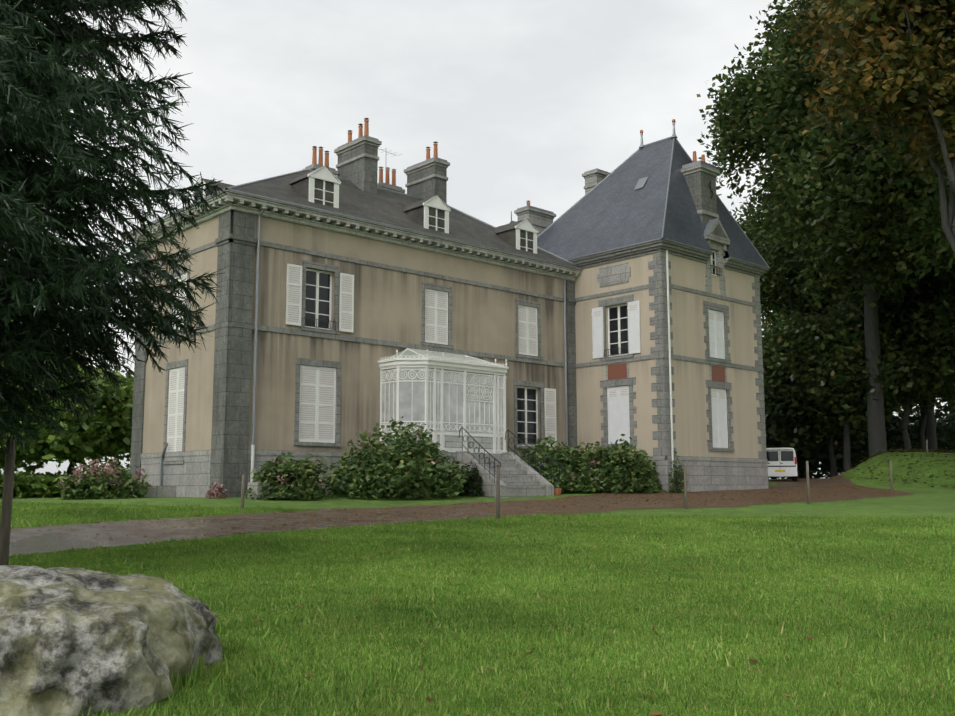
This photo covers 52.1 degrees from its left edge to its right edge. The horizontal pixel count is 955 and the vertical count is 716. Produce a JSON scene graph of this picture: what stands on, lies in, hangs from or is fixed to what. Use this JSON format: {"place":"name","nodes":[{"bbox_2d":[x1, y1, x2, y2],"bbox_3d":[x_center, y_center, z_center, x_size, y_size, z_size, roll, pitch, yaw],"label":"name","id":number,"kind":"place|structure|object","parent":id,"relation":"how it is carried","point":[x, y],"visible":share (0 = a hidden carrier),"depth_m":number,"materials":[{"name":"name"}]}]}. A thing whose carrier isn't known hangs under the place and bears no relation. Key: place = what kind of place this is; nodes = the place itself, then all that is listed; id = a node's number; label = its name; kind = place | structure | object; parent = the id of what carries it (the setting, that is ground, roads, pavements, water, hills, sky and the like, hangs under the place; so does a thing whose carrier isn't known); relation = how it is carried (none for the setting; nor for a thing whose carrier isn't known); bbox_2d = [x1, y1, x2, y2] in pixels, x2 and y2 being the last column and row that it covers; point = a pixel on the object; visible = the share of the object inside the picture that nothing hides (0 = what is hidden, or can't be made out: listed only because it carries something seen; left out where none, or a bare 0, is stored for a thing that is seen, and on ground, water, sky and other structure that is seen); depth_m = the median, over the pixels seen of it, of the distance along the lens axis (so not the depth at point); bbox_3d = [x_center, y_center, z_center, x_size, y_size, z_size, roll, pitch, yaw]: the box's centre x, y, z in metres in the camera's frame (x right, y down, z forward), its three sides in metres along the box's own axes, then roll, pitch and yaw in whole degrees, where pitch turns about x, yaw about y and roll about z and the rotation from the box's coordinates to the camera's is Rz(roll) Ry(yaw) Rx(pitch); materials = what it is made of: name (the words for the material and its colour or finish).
{"place":"outdoors","nodes":[
{"label":"outdoors","id":0,"kind":"place"},
{"bbox_2d":[0,0,226,462],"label":"spruce","id":1,"kind":"object","parent":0,"point":[25,55],"depth_m":12.10,"materials":[{"name":"green plant"}]},
{"bbox_2d":[9,474,912,555],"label":"driveway","id":2,"kind":"structure","parent":0,"point":[28,540],"depth_m":24.87,"materials":[{"name":"gravel"}]},
{"bbox_2d":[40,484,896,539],"bbox_3d":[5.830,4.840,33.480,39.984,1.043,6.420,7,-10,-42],"label":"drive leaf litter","id":3,"kind":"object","parent":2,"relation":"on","point":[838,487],"visible":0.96,"depth_m":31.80,"materials":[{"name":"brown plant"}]},
{"bbox_2d":[571,434,666,493],"bbox_3d":[5.243,4.183,38.721,3.779,2.410,3.796,7,-10,-42],"label":"shrub","id":4,"kind":"object","parent":2,"relation":"on","point":[624,473],"depth_m":37.82,"materials":[{"name":"green plant"}]},
{"bbox_2d":[668,450,688,493],"bbox_3d":[7.904,4.515,38.569,0.983,1.758,0.914,7,-10,-42],"label":"climber corner","id":5,"kind":"object","parent":2,"relation":"on","point":[679,486],"depth_m":38.48,"materials":[{"name":"green plant"}]},
{"bbox_2d":[0,0,948,478],"label":"sky","id":6,"kind":"structure","parent":0,"point":[522,99],"materials":[{"name":"white"}]},
{"bbox_2d":[0,452,954,715],"bbox_3d":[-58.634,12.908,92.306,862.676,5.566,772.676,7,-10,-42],"label":"ground","id":7,"kind":"structure","parent":0,"point":[926,499],"depth_m":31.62,"materials":[{"name":"green plant"}]},
{"bbox_2d":[2,454,90,472],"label":"tree","id":8,"kind":"object","parent":7,"relation":"on","point":[52,460],"depth_m":58.98,"materials":[{"name":"green plant"}]},
{"bbox_2d":[0,467,129,497],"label":"hedge","id":9,"kind":"object","parent":7,"relation":"on","point":[33,484],"visible":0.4,"depth_m":35.42,"materials":[{"name":"green plant"}]},
{"bbox_2d":[0,319,133,472],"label":"tree","id":10,"kind":"object","parent":7,"relation":"on","point":[60,444],"depth_m":37.40,"materials":[{"name":"green plant"}]},
{"bbox_2d":[15,356,133,473],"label":"tree","id":11,"kind":"object","parent":7,"relation":"on","point":[119,439],"depth_m":41.22,"materials":[{"name":"green plant"}]},
{"bbox_2d":[64,360,133,472],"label":"tree","id":12,"kind":"object","parent":7,"relation":"on","point":[117,453],"depth_m":52.12,"materials":[{"name":"green plant"}]},
{"bbox_2d":[58,456,154,499],"bbox_3d":[-12.036,3.930,31.806,3.006,1.482,2.756,7,-10,-42],"label":"hydrangea shrub","id":13,"kind":"object","parent":7,"relation":"on","point":[87,490],"depth_m":31.30,"materials":[{"name":"green plant"}]},
{"bbox_2d":[0,565,221,715],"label":"boulder","id":14,"kind":"object","parent":7,"relation":"on","point":[73,641],"visible":0.88,"depth_m":6.41,"materials":[{"name":"grey stone"}]},
{"bbox_2d":[169,650,206,692],"bbox_3d":[-4.143,2.309,7.232,4.210,0.339,2.795,0,-8,-1],"label":"grass tuft","id":15,"kind":"object","parent":7,"relation":"on","point":[194,674],"visible":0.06,"depth_m":7.13,"materials":[{"name":"green plant"}]},
{"bbox_2d":[204,482,227,498],"bbox_3d":[-8.036,4.052,29.959,0.766,0.615,0.774,7,-10,-42],"label":"flowering bush","id":16,"kind":"object","parent":7,"relation":"on","point":[218,491],"depth_m":29.86,"materials":[{"name":"pink plant"}]},
{"bbox_2d":[133,482,299,499],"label":"stone troughs","id":17,"kind":"object","parent":7,"relation":"on","point":[162,491],"visible":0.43,"depth_m":32.45,"materials":[{"name":"stone"}]},
{"bbox_2d":[244,451,333,499],"bbox_3d":[-5.905,3.687,30.659,2.868,1.571,2.860,7,-10,-42],"label":"shrub","id":18,"kind":"object","parent":7,"relation":"on","point":[293,473],"depth_m":29.95,"materials":[{"name":"green plant"}]},
{"bbox_2d":[322,416,468,499],"bbox_3d":[-2.717,3.393,33.063,5.221,2.764,4.837,7,-10,-42],"label":"shrub","id":19,"kind":"object","parent":7,"relation":"on","point":[350,477],"depth_m":31.86,"materials":[{"name":"green plant"}]},
{"bbox_2d":[125,151,768,497],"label":"house walls","id":20,"kind":"structure","parent":7,"relation":"on","point":[240,416],"depth_m":36.98,"materials":[{"name":"beige paint"}]},
{"bbox_2d":[378,348,508,494],"bbox_3d":[-0.929,2.400,36.367,5.650,5.531,1.945,7,-10,-42],"label":"conservatory","id":21,"kind":"object","parent":20,"relation":"attached to","point":[444,397],"visible":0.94,"depth_m":35.32,"materials":[{"name":"paint"}]},
{"bbox_2d":[124,119,769,268],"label":"house roof","id":22,"kind":"structure","parent":20,"relation":"on","point":[641,194],"depth_m":41.67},
{"bbox_2d":[302,118,609,235],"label":"chimneys","id":23,"kind":"object","parent":22,"relation":"on","point":[358,160],"visible":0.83,"depth_m":41.81,"materials":[{"name":"stone"}]},
{"bbox_2d":[162,180,734,464],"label":"house windows","id":24,"kind":"structure","parent":20,"relation":"in","point":[309,308],"depth_m":38.01,"materials":[{"name":"white wood"}]},
{"bbox_2d":[0,437,928,564],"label":"fence posts","id":25,"kind":"object","parent":7,"relation":"on","point":[6,506],"visible":0.67,"depth_m":13.87,"materials":[{"name":"brown wood"}]},
{"bbox_2d":[449,460,484,495],"bbox_3d":[-0.523,4.160,33.947,1.822,1.364,1.750,7,-10,-42],"label":"bush","id":26,"kind":"object","parent":7,"relation":"on","point":[475,489],"depth_m":33.74,"materials":[{"name":"green plant"}]},
{"bbox_2d":[25,502,945,715],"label":"fallen leaves","id":27,"kind":"object","parent":7,"relation":"on","point":[652,713],"visible":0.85,"depth_m":11.12,"materials":[{"name":"brown plant"}]},
{"bbox_2d":[456,427,561,497],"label":"front steps","id":28,"kind":"structure","parent":7,"relation":"on","point":[519,477],"depth_m":34.87,"materials":[{"name":"stone"}]},
{"bbox_2d":[548,477,567,492],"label":"plant","id":29,"kind":"object","parent":7,"relation":"on","point":[553,483],"visible":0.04,"depth_m":36.48,"materials":[{"name":"green plant"}]},
{"bbox_2d":[517,435,607,491],"bbox_3d":[2.923,4.165,38.159,4.554,2.229,4.654,7,-10,-42],"label":"shrub","id":30,"kind":"object","parent":7,"relation":"on","point":[568,461],"depth_m":37.08,"materials":[{"name":"green plant"}]},
{"bbox_2d":[766,448,797,481],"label":"van","id":31,"kind":"object","parent":7,"relation":"on","point":[782,462],"visible":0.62,"depth_m":51.54,"materials":[{"name":"white paint"}]},
{"bbox_2d":[766,345,864,478],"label":"tree","id":32,"kind":"object","parent":7,"relation":"on","point":[803,455],"depth_m":69.61,"materials":[{"name":"green plant"}]},
{"bbox_2d":[729,199,916,475],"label":"beech","id":33,"kind":"object","parent":7,"relation":"on","point":[785,268],"depth_m":74.21,"materials":[{"name":"green plant"}]},
{"bbox_2d":[696,0,953,458],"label":"beech","id":34,"kind":"object","parent":7,"relation":"on","point":[738,104],"depth_m":58.21,"materials":[{"name":"green plant"}]},
{"bbox_2d":[763,314,936,476],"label":"tree","id":35,"kind":"object","parent":7,"relation":"on","point":[785,389],"depth_m":64.30,"materials":[{"name":"green plant"}]},
{"bbox_2d":[749,0,954,285],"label":"beech","id":36,"kind":"object","parent":7,"relation":"on","point":[918,206],"depth_m":50.73,"materials":[{"name":"green plant"}]},
{"bbox_2d":[761,294,953,471],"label":"tree","id":37,"kind":"object","parent":7,"relation":"on","point":[787,343],"depth_m":60.79,"materials":[{"name":"green plant"}]},
{"bbox_2d":[796,258,954,451],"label":"tree","id":38,"kind":"object","parent":7,"relation":"on","point":[928,286],"depth_m":59.69,"materials":[{"name":"green plant"}]},
{"bbox_2d":[826,274,954,451],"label":"tree","id":39,"kind":"object","parent":7,"relation":"on","point":[950,403],"depth_m":66.74,"materials":[{"name":"green plant"}]},
{"bbox_2d":[835,448,954,487],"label":"bank ivy","id":40,"kind":"object","parent":7,"relation":"on","point":[940,451],"visible":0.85,"depth_m":51.88,"materials":[{"name":"green plant"}]},
{"bbox_2d":[839,449,954,487],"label":"grassy mound","id":41,"kind":"object","parent":7,"relation":"on","point":[905,465],"visible":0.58,"depth_m":51.73,"materials":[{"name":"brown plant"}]},
{"bbox_2d":[896,269,954,398],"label":"tree","id":42,"kind":"object","parent":7,"relation":"on","point":[939,330],"visible":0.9,"depth_m":57.01,"materials":[{"name":"green plant"}]},
{"bbox_2d":[764,379,954,478],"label":"trees","id":43,"kind":"object","parent":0,"point":[945,431],"visible":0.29,"depth_m":68.49,"materials":[{"name":"green plant"}]},
{"bbox_2d":[766,157,954,451],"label":"beech","id":44,"kind":"object","parent":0,"point":[930,432],"depth_m":72.59,"materials":[{"name":"green plant"}]},
{"bbox_2d":[769,0,954,253],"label":"beech","id":45,"kind":"object","parent":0,"point":[866,45],"depth_m":37.02,"materials":[{"name":"green plant"}]},
{"bbox_2d":[936,398,954,421],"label":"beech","id":46,"kind":"object","parent":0,"point":[953,416],"depth_m":96.12,"materials":[{"name":"green plant"}]}
]}

